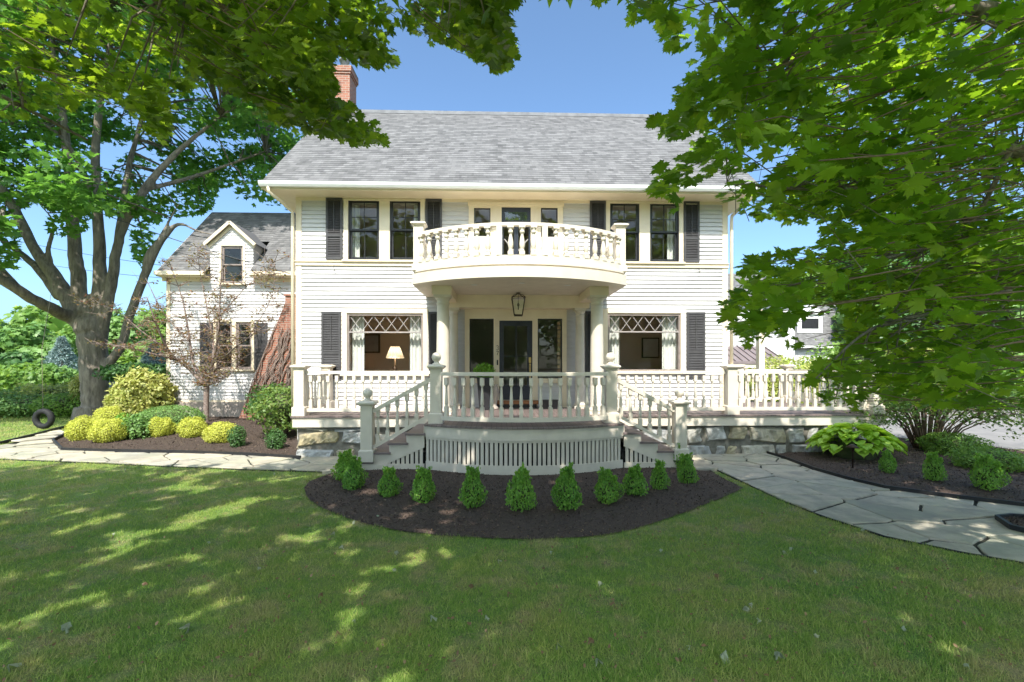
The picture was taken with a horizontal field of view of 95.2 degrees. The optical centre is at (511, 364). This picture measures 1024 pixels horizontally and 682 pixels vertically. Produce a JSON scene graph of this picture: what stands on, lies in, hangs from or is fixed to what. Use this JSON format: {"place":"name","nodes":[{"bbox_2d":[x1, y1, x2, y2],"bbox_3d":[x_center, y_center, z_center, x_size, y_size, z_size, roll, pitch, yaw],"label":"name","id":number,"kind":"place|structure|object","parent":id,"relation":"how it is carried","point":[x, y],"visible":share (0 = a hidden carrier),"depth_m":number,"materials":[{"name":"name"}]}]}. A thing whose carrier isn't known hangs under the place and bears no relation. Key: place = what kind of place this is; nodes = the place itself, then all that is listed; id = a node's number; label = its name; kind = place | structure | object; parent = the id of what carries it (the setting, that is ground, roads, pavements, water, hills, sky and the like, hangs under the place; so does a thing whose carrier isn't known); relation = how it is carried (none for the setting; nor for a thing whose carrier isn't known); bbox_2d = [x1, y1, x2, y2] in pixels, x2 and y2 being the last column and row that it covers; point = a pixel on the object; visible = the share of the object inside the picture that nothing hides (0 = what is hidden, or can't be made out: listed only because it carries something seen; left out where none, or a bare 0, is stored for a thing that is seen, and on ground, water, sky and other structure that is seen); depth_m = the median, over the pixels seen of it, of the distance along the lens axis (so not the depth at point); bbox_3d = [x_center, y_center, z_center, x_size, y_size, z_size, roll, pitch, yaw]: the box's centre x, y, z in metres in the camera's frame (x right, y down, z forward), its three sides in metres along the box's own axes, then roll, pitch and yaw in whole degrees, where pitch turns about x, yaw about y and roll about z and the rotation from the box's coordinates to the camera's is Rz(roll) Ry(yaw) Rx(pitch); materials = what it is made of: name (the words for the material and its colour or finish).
{"place":"outdoors","nodes":[
{"label":"outdoors","id":0,"kind":"place"},
{"bbox_2d":[386,347,403,370],"bbox_3d":[-3.202,-0.052,12.808,0.486,0.865,0.494,0,0,-2],"label":"table lamp","id":1,"kind":"object","parent":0,"point":[395,352],"visible":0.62,"depth_m":12.67,"materials":[{"name":"fabric"}]},
{"bbox_2d":[0,414,1023,681],"bbox_3d":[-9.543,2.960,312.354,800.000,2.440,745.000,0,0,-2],"label":"lawn","id":2,"kind":"structure","parent":0,"point":[200,628],"depth_m":4.05,"materials":[{"name":"plant"}]},
{"bbox_2d":[0,388,34,414],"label":"green hedge","id":3,"kind":"object","parent":2,"relation":"on","point":[1,393],"visible":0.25,"depth_m":17.81,"materials":[{"name":"green plant"}]},
{"bbox_2d":[0,349,45,364],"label":"broadleaf tree","id":4,"kind":"object","parent":2,"relation":"on","point":[13,357],"visible":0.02,"depth_m":29.12,"materials":[{"name":"green plant"}]},
{"bbox_2d":[0,305,48,331],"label":"broadleaf tree","id":5,"kind":"object","parent":2,"relation":"on","point":[15,317],"depth_m":46.25,"materials":[{"name":"green plant"}]},
{"bbox_2d":[0,392,51,418],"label":"green hedge","id":6,"kind":"object","parent":2,"relation":"on","point":[12,407],"visible":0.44,"depth_m":17.19,"materials":[{"name":"green plant"}]},
{"bbox_2d":[0,304,59,336],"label":"broadleaf tree","id":7,"kind":"object","parent":2,"relation":"on","point":[35,310],"visible":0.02,"depth_m":45.66,"materials":[{"name":"green plant"}]},
{"bbox_2d":[0,426,64,443],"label":"bed edging","id":8,"kind":"object","parent":2,"relation":"on","point":[31,435],"visible":0.46,"depth_m":12.12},
{"bbox_2d":[0,414,70,444],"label":"grass","id":9,"kind":"structure","parent":2,"relation":"on","point":[30,428],"depth_m":14.83,"materials":[{"name":"green plant"}]},
{"bbox_2d":[0,360,72,390],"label":"dark hedge","id":10,"kind":"object","parent":2,"relation":"on","point":[12,376],"visible":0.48,"depth_m":25.32,"materials":[{"name":"green plant"}]},
{"bbox_2d":[0,321,77,370],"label":"broadleaf tree","id":11,"kind":"object","parent":2,"relation":"on","point":[28,340],"visible":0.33,"depth_m":35.52,"materials":[{"name":"green plant"}]},
{"bbox_2d":[3,380,78,413],"bbox_3d":[-18.849,1.413,19.247,3.459,1.505,3.380,0,0,-2],"label":"hedge","id":12,"kind":"object","parent":2,"relation":"on","point":[55,389],"visible":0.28,"depth_m":18.67,"materials":[{"name":"green plant"}]},
{"bbox_2d":[23,362,78,387],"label":"green hedge","id":13,"kind":"object","parent":2,"relation":"on","point":[69,371],"visible":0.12,"depth_m":26.64,"materials":[{"name":"green plant"}]},
{"bbox_2d":[22,390,80,417],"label":"green hedge","id":14,"kind":"object","parent":2,"relation":"on","point":[63,404],"visible":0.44,"depth_m":17.11,"materials":[{"name":"green plant"}]},
{"bbox_2d":[42,336,77,369],"bbox_3d":[-28.846,0.288,29.935,3.110,4.290,3.156,0,0,-2],"label":"blue spruce","id":15,"kind":"object","parent":2,"relation":"on","point":[62,348],"visible":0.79,"depth_m":29.82,"materials":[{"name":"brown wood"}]},
{"bbox_2d":[68,374,79,400],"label":"golden shrub","id":16,"kind":"object","parent":2,"relation":"on","point":[75,388],"visible":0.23,"depth_m":17.56,"materials":[{"name":"green plant"}]},
{"bbox_2d":[31,310,163,335],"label":"distant wood","id":17,"kind":"object","parent":2,"relation":"on","point":[59,324],"depth_m":44.26,"materials":[{"name":"green plant"}]},
{"bbox_2d":[61,307,150,367],"bbox_3d":[-33.846,0.285,39.772,6.843,10.231,7.137,0,0,-2],"label":"broadleaf tree","id":18,"kind":"object","parent":2,"relation":"on","point":[115,326],"visible":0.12,"depth_m":38.32,"materials":[{"name":"green plant"}]},
{"bbox_2d":[117,340,165,366],"bbox_3d":[-22.959,1.710,30.120,4.950,6.510,5.070,0,0,-2],"label":"broadleaf tree","id":19,"kind":"object","parent":2,"relation":"on","point":[127,358],"visible":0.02,"depth_m":28.44,"materials":[{"name":"green plant"}]},
{"bbox_2d":[136,308,165,358],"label":"broadleaf tree","id":20,"kind":"object","parent":2,"relation":"on","point":[143,313],"visible":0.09,"depth_m":42.92,"materials":[{"name":"green plant"}]},
{"bbox_2d":[140,342,165,365],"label":"blue spruce","id":21,"kind":"object","parent":2,"relation":"on","point":[143,359],"visible":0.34,"depth_m":26.75,"materials":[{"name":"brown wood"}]},
{"bbox_2d":[0,459,321,472],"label":"bed edging","id":22,"kind":"object","parent":2,"relation":"on","point":[165,466],"visible":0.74,"depth_m":9.01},
{"bbox_2d":[0,0,324,420],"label":"maple tree","id":23,"kind":"object","parent":2,"relation":"on","point":[72,197],"visible":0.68,"depth_m":16.20,"materials":[{"name":"green plant"}]},
{"bbox_2d":[32,285,54,428],"bbox_3d":[-13.466,-0.243,13.441,0.601,4.201,0.443,0,0,40],"label":"tyre swing","id":24,"kind":"object","parent":23,"relation":"hanging from","point":[48,413],"visible":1,"depth_m":13.35,"materials":[{"name":"rubber"}]},
{"bbox_2d":[56,416,297,454],"bbox_3d":[-9.306,1.823,13.101,5.117,0.328,10.970,0,0,-36],"label":"mulch bed","id":25,"kind":"object","parent":2,"relation":"on","point":[254,440],"visible":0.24,"depth_m":11.25,"materials":[{"name":"brown soil"}]},
{"bbox_2d":[64,414,96,441],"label":"golden shrub","id":26,"kind":"object","parent":25,"relation":"on","point":[79,427],"visible":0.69,"depth_m":11.55,"materials":[{"name":"yellow plant"}]},
{"bbox_2d":[86,417,128,442],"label":"golden shrub","id":27,"kind":"object","parent":25,"relation":"on","point":[107,430],"visible":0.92,"depth_m":11.29,"materials":[{"name":"yellow plant"}]},
{"bbox_2d":[91,405,125,423],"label":"golden shrub","id":28,"kind":"object","parent":25,"relation":"on","point":[105,413],"visible":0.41,"depth_m":12.66,"materials":[{"name":"yellow plant"}]},
{"bbox_2d":[102,376,147,416],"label":"lime shrub","id":29,"kind":"object","parent":25,"relation":"on","point":[128,392],"visible":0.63,"depth_m":13.79,"materials":[{"name":"yellow plant"}]},
{"bbox_2d":[91,361,173,382],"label":"pine shrub","id":30,"kind":"object","parent":25,"relation":"on","point":[107,373],"visible":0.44,"depth_m":14.89,"materials":[{"name":"green plant"}]},
{"bbox_2d":[119,412,153,439],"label":"green shrub","id":31,"kind":"object","parent":25,"relation":"on","point":[139,422],"visible":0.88,"depth_m":11.66,"materials":[{"name":"green plant"}]},
{"bbox_2d":[103,365,178,417],"bbox_3d":[-11.556,0.999,14.585,1.930,1.995,2.053,0,0,-2],"label":"lime shrub","id":32,"kind":"object","parent":25,"relation":"on","point":[158,389],"visible":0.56,"depth_m":14.33,"materials":[{"name":"yellow plant"}]},
{"bbox_2d":[145,416,177,436],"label":"golden shrub","id":33,"kind":"object","parent":25,"relation":"on","point":[160,426],"visible":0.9,"depth_m":11.96,"materials":[{"name":"yellow plant"}]},
{"bbox_2d":[135,404,207,428],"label":"clipped shrub","id":34,"kind":"object","parent":25,"relation":"on","point":[176,414],"visible":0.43,"depth_m":12.61,"materials":[{"name":"green plant"}]},
{"bbox_2d":[58,238,295,421],"bbox_3d":[-9.790,-1.044,13.623,7.253,5.669,2.466,0,0,-2],"label":"crabapple tree","id":35,"kind":"object","parent":25,"relation":"on","point":[211,375],"visible":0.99,"depth_m":13.76,"materials":[{"name":"brown plant"}]},
{"bbox_2d":[174,416,208,437],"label":"golden shrub","id":36,"kind":"object","parent":25,"relation":"on","point":[193,427],"visible":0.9,"depth_m":11.84,"materials":[{"name":"yellow plant"}]},
{"bbox_2d":[201,421,236,442],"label":"golden shrub","id":37,"kind":"object","parent":25,"relation":"on","point":[215,433],"visible":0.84,"depth_m":11.28,"materials":[{"name":"yellow plant"}]},
{"bbox_2d":[226,425,246,446],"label":"boxwood shrub","id":38,"kind":"object","parent":25,"relation":"on","point":[237,438],"visible":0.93,"depth_m":10.88,"materials":[{"name":"green plant"}]},
{"bbox_2d":[243,382,288,423],"bbox_3d":[-6.912,1.162,13.551,1.468,1.324,1.316,0,0,16],"label":"rhododendron","id":39,"kind":"object","parent":25,"relation":"on","point":[255,395],"visible":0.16,"depth_m":13.31,"materials":[{"name":"green plant"}]},
{"bbox_2d":[244,382,292,434],"bbox_3d":[-5.921,1.154,12.058,1.751,1.425,1.701,0,0,-28],"label":"rhododendron","id":40,"kind":"object","parent":25,"relation":"on","point":[277,408],"visible":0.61,"depth_m":11.65,"materials":[{"name":"green plant"}]},
{"bbox_2d":[263,427,286,448],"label":"boxwood shrub","id":41,"kind":"object","parent":25,"relation":"on","point":[275,439],"visible":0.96,"depth_m":10.73,"materials":[{"name":"green plant"}]},
{"bbox_2d":[0,430,357,470],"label":"flagstone path","id":42,"kind":"structure","parent":2,"relation":"on","point":[43,446],"depth_m":9.72,"materials":[{"name":"grey stone"}]},
{"bbox_2d":[52,433,300,459],"bbox_3d":[-8.225,1.879,10.488,7.767,0.232,1.139,0,0,20],"label":"bed edging","id":43,"kind":"object","parent":42,"relation":"on","point":[60,447],"visible":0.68,"depth_m":10.33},
{"bbox_2d":[0,0,572,148],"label":"maple tree","id":44,"kind":"object","parent":2,"relation":"on","point":[282,53],"visible":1,"depth_m":4.33,"materials":[{"name":"green plant"}]},
{"bbox_2d":[153,57,885,474],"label":"house","id":45,"kind":"structure","parent":2,"relation":"on","point":[429,243],"depth_m":11.79,"materials":[{"name":"paint"}]},
{"bbox_2d":[8,174,289,273],"bbox_3d":[-13.696,-5.383,15.800,13.721,5.107,0.028,0,0,10],"label":"utility wire","id":46,"kind":"object","parent":45,"relation":"attached to","point":[190,244],"visible":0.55,"depth_m":15.23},
{"bbox_2d":[216,322,231,368],"bbox_3d":[-9.350,-0.607,15.262,0.505,1.542,0.120,0,0,-2],"label":"window","id":47,"kind":"structure","parent":45,"relation":"in","point":[230,323],"depth_m":15.23,"materials":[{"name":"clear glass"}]},
{"bbox_2d":[222,246,242,282],"bbox_3d":[-9.076,-3.239,15.240,0.688,1.213,0.120,0,0,-2],"label":"window","id":48,"kind":"structure","parent":45,"relation":"in","point":[223,247],"depth_m":15.20,"materials":[{"name":"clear glass"}]},
{"bbox_2d":[236,322,250,368],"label":"window","id":49,"kind":"structure","parent":45,"relation":"in","point":[237,331],"depth_m":15.24,"materials":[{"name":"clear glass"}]},
{"bbox_2d":[243,322,351,412],"bbox_3d":[-6.743,0.102,14.771,3.443,2.884,0.062,0,0,-2],"label":"climbing vine","id":50,"kind":"object","parent":45,"relation":"attached to","point":[288,380],"visible":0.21,"depth_m":14.74,"materials":[{"name":"brown plant"}]},
{"bbox_2d":[348,201,378,259],"bbox_3d":[-3.742,-3.406,11.926,0.794,1.598,0.310,0,0,-2],"label":"window","id":51,"kind":"structure","parent":45,"relation":"in","point":[354,230],"depth_m":11.83,"materials":[{"name":"black paint"}]},
{"bbox_2d":[364,334,379,352],"bbox_3d":[-4.876,-0.715,16.019,0.700,0.650,0.060,0,0,-2],"label":"picture frame","id":52,"kind":"object","parent":45,"relation":"attached to","point":[371,343],"visible":0.64,"depth_m":15.99,"materials":[{"name":"brown metal"}]},
{"bbox_2d":[347,313,422,370],"bbox_3d":[-3.201,-0.400,11.932,1.900,1.778,0.301,0,0,-2],"label":"picture window","id":53,"kind":"structure","parent":45,"relation":"in","point":[416,319],"depth_m":12.01,"materials":[{"name":"white glass"}]},
{"bbox_2d":[390,201,419,259],"bbox_3d":[-2.690,-3.415,11.958,0.790,1.602,0.309,0,0,-2],"label":"window","id":54,"kind":"structure","parent":45,"relation":"in","point":[416,217],"depth_m":11.83,"materials":[{"name":"black paint"}]},
{"bbox_2d":[473,362,495,409],"bbox_3d":[-0.673,0.515,11.235,0.565,1.151,0.509,0,0,-2],"label":"planter","id":55,"kind":"object","parent":45,"relation":"on","point":[484,367],"visible":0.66,"depth_m":11.10,"materials":[{"name":"black paint"}]},
{"bbox_2d":[490,384,498,409],"bbox_3d":[-0.424,0.790,11.342,0.240,0.600,0.240,0,0,-2],"label":"garden urn","id":56,"kind":"object","parent":45,"relation":"on","point":[495,394],"visible":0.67,"depth_m":11.27,"materials":[{"name":"concrete"}]},
{"bbox_2d":[502,227,515,254],"bbox_3d":[-0.082,-2.758,11.913,0.367,1.616,0.041,0,0,-2],"label":"french door","id":57,"kind":"structure","parent":45,"relation":"in","point":[503,239],"depth_m":11.90,"materials":[{"name":"paint"}]},
{"bbox_2d":[499,321,531,399],"bbox_3d":[0.099,-0.105,11.858,0.837,2.009,0.141,0,0,-2],"label":"front door","id":58,"kind":"structure","parent":45,"relation":"in","point":[506,388],"depth_m":11.88,"materials":[{"name":"paint"}]},
{"bbox_2d":[511,292,525,315],"bbox_3d":[0.150,-1.425,11.110,0.330,0.550,0.330,0,0,-2],"label":"porch lantern","id":59,"kind":"object","parent":45,"relation":"hanging from","point":[518,298],"visible":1,"depth_m":11.05,"materials":[{"name":"brown metal"}]},
{"bbox_2d":[516,227,530,254],"bbox_3d":[0.291,-2.758,11.924,0.367,1.616,0.041,0,0,-2],"label":"french door","id":60,"kind":"structure","parent":45,"relation":"in","point":[517,250],"depth_m":11.90,"materials":[{"name":"paint"}]},
{"bbox_2d":[541,208,557,236],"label":"side window","id":61,"kind":"structure","parent":45,"relation":"in","point":[556,209],"depth_m":11.92,"materials":[{"name":"black paint"}]},
{"bbox_2d":[610,204,638,260],"bbox_3d":[2.880,-3.392,12.034,0.760,1.538,0.120,0,0,-2],"label":"window","id":62,"kind":"structure","parent":45,"relation":"in","point":[636,232],"depth_m":12.00,"materials":[{"name":"black paint"}]},
{"bbox_2d":[608,313,679,370],"bbox_3d":[3.382,-0.442,12.133,1.883,1.739,0.301,0,0,-2],"label":"picture window","id":63,"kind":"structure","parent":45,"relation":"in","point":[668,322],"depth_m":12.21,"materials":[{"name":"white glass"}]},
{"bbox_2d":[642,338,658,357],"bbox_3d":[4.771,-0.570,16.113,0.600,0.700,0.060,0,0,-2],"label":"picture frame","id":64,"kind":"object","parent":45,"relation":"attached to","point":[650,347],"visible":1,"depth_m":16.09,"materials":[{"name":"brown metal"}]},
{"bbox_2d":[650,204,678,261],"bbox_3d":[3.914,-3.416,12.160,0.775,1.612,0.309,0,0,-2],"label":"window","id":65,"kind":"structure","parent":45,"relation":"in","point":[672,232],"depth_m":12.07,"materials":[{"name":"black paint"}]},
{"bbox_2d":[304,458,741,538],"bbox_3d":[0.194,1.929,7.526,7.142,0.135,4.506,0,0,-2],"label":"mulch bed","id":66,"kind":"object","parent":2,"relation":"on","point":[444,511],"visible":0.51,"depth_m":6.37,"materials":[{"name":"brown soil"}]},
{"bbox_2d":[330,448,351,480],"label":"boxwood shrub","id":67,"kind":"object","parent":66,"relation":"on","point":[339,466],"visible":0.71,"depth_m":7.67,"materials":[{"name":"green plant"}]},
{"bbox_2d":[341,453,368,490],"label":"boxwood shrub","id":68,"kind":"object","parent":66,"relation":"on","point":[353,475],"visible":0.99,"depth_m":7.11,"materials":[{"name":"green plant"}]},
{"bbox_2d":[377,466,402,497],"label":"boxwood shrub","id":69,"kind":"object","parent":66,"relation":"on","point":[388,485],"visible":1,"depth_m":6.75,"materials":[{"name":"green plant"}]},
{"bbox_2d":[409,465,436,503],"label":"boxwood shrub","id":70,"kind":"object","parent":66,"relation":"on","point":[423,484],"visible":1,"depth_m":6.48,"materials":[{"name":"green plant"}]},
{"bbox_2d":[458,465,487,507],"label":"boxwood shrub","id":71,"kind":"object","parent":66,"relation":"on","point":[471,492],"visible":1,"depth_m":6.25,"materials":[{"name":"green plant"}]},
{"bbox_2d":[504,462,537,511],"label":"boxwood shrub","id":72,"kind":"object","parent":66,"relation":"on","point":[520,496],"visible":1,"depth_m":6.11,"materials":[{"name":"green plant"}]},
{"bbox_2d":[550,462,583,510],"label":"boxwood shrub","id":73,"kind":"object","parent":66,"relation":"on","point":[566,488],"visible":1,"depth_m":6.16,"materials":[{"name":"green plant"}]},
{"bbox_2d":[594,467,624,504],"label":"boxwood shrub","id":74,"kind":"object","parent":66,"relation":"on","point":[607,485],"visible":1,"depth_m":6.47,"materials":[{"name":"green plant"}]},
{"bbox_2d":[620,463,648,495],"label":"boxwood shrub","id":75,"kind":"object","parent":66,"relation":"on","point":[634,482],"visible":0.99,"depth_m":6.83,"materials":[{"name":"green plant"}]},
{"bbox_2d":[649,459,671,489],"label":"boxwood shrub","id":76,"kind":"object","parent":66,"relation":"on","point":[659,477],"visible":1,"depth_m":7.15,"materials":[{"name":"green plant"}]},
{"bbox_2d":[676,452,699,483],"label":"boxwood shrub","id":77,"kind":"object","parent":66,"relation":"on","point":[685,473],"visible":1,"depth_m":7.51,"materials":[{"name":"green plant"}]},
{"bbox_2d":[558,0,1023,411],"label":"maple tree","id":78,"kind":"object","parent":2,"relation":"on","point":[956,361],"visible":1,"depth_m":3.40,"materials":[{"name":"green plant"}]},
{"bbox_2d":[798,338,904,409],"bbox_3d":[15.654,0.724,21.358,5.583,3.896,5.330,0,0,-2],"label":"green hedge","id":79,"kind":"object","parent":2,"relation":"on","point":[830,350],"visible":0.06,"depth_m":21.31,"materials":[{"name":"green plant"}]},
{"bbox_2d":[693,453,1023,561],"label":"flagstone path","id":80,"kind":"structure","parent":2,"relation":"on","point":[969,526],"depth_m":6.38,"materials":[{"name":"grey stone"}]},
{"bbox_2d":[995,513,1023,532],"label":"bed edging","id":81,"kind":"object","parent":80,"relation":"on","point":[1004,522],"visible":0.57,"depth_m":5.72,"materials":[{"name":"black"}]},
{"bbox_2d":[830,291,893,352],"bbox_3d":[20.488,-0.798,26.439,6.239,7.067,6.142,0,0,-2],"label":"broadleaf tree","id":82,"kind":"object","parent":2,"relation":"on","point":[837,316],"depth_m":26.78,"materials":[{"name":"green plant"}]},
{"bbox_2d":[717,470,1022,563],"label":"bed edging","id":83,"kind":"object","parent":2,"relation":"on","point":[919,543],"visible":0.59,"depth_m":5.39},
{"bbox_2d":[825,232,952,312],"bbox_3d":[25.526,-2.609,30.159,10.119,13.492,13.237,0,0,35],"label":"broadleaf tree","id":84,"kind":"object","parent":2,"relation":"on","point":[905,262],"visible":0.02,"depth_m":28.03,"materials":[{"name":"green plant"}]},
{"bbox_2d":[767,451,1023,505],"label":"bed edging","id":85,"kind":"object","parent":2,"relation":"on","point":[958,496],"visible":0.61,"depth_m":7.18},
{"bbox_2d":[776,437,1023,501],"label":"mulch bed","id":86,"kind":"object","parent":2,"relation":"on","point":[907,473],"visible":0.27,"depth_m":8.27,"materials":[{"name":"brown soil"}]},
{"bbox_2d":[805,422,907,459],"bbox_3d":[7.075,1.624,9.632,1.832,0.825,1.500,0,0,-2],"label":"hosta","id":87,"kind":"object","parent":86,"relation":"on","point":[868,449],"visible":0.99,"depth_m":9.34,"materials":[{"name":"green plant"}]},
{"bbox_2d":[878,449,897,472],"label":"boxwood shrub","id":88,"kind":"object","parent":86,"relation":"on","point":[888,463],"visible":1,"depth_m":8.28,"materials":[{"name":"green plant"}]},
{"bbox_2d":[823,356,1023,448],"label":"arching bush","id":89,"kind":"object","parent":86,"relation":"on","point":[919,429],"visible":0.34,"depth_m":10.34,"materials":[{"name":"green plant"}]},
{"bbox_2d":[922,451,947,480],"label":"boxwood shrub","id":90,"kind":"object","parent":86,"relation":"on","point":[934,466],"visible":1,"depth_m":7.72,"materials":[{"name":"green plant"}]},
{"bbox_2d":[914,430,994,454],"bbox_3d":[9.551,1.739,10.126,1.415,0.596,1.160,0,0,-2],"label":"ground juniper","id":91,"kind":"object","parent":86,"relation":"on","point":[944,443],"visible":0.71,"depth_m":9.96,"materials":[{"name":"green plant"}]},
{"bbox_2d":[944,445,1023,472],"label":"ground juniper","id":92,"kind":"object","parent":86,"relation":"on","point":[1010,460],"visible":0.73,"depth_m":8.55,"materials":[{"name":"green plant"}]},
{"bbox_2d":[967,452,1011,490],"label":"boxwood shrub","id":93,"kind":"object","parent":86,"relation":"on","point":[987,469],"visible":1,"depth_m":7.17,"materials":[{"name":"green plant"}]},
{"bbox_2d":[868,300,1006,354],"bbox_3d":[21.354,-0.665,23.779,6.734,6.961,7.168,0,0,25],"label":"broadleaf tree","id":94,"kind":"object","parent":2,"relation":"on","point":[917,328],"visible":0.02,"depth_m":22.48,"materials":[{"name":"green plant"}]},
{"bbox_2d":[974,298,1023,408],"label":"broadleaf tree","id":95,"kind":"object","parent":2,"relation":"on","point":[1018,307],"visible":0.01,"depth_m":20.57,"materials":[{"name":"green plant"}]},
{"bbox_2d":[1002,516,1023,526],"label":"mulch bed","id":96,"kind":"object","parent":2,"relation":"on","point":[1018,521],"visible":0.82,"depth_m":5.80,"materials":[{"name":"brown soil"}]},
{"bbox_2d":[0,0,1023,322],"label":"sky","id":97,"kind":"structure","parent":0,"point":[580,58],"materials":[{"name":"blue"}]},
{"bbox_2d":[818,404,1023,448],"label":"driveway","id":98,"kind":"structure","parent":0,"point":[979,431],"depth_m":13.72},
{"bbox_2d":[728,345,783,401],"bbox_3d":[10.679,0.513,22.282,3.715,2.933,1.910,0,0,-2],"label":"metal roof porch","id":99,"kind":"object","parent":98,"relation":"on","point":[742,356],"visible":0.23,"depth_m":21.95,"materials":[{"name":"beige paint"}]},
{"bbox_2d":[756,310,764,401],"bbox_3d":[8.232,0.090,15.500,0.260,3.780,0.260,0,0,-2],"label":"porch post","id":100,"kind":"object","parent":98,"relation":"on","point":[760,356],"visible":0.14,"depth_m":15.41,"materials":[{"name":"beige paint"}]},
{"bbox_2d":[744,352,821,405],"bbox_3d":[10.079,0.776,17.308,3.002,2.450,3.013,0,0,-2],"label":"golden shrub","id":101,"kind":"object","parent":98,"relation":"on","point":[775,366],"visible":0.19,"depth_m":16.82,"materials":[{"name":"yellow plant"}]},
{"bbox_2d":[728,273,843,396],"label":"neighbouring house","id":102,"kind":"structure","parent":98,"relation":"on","point":[813,327],"depth_m":27.15,"materials":[{"name":"paint"}]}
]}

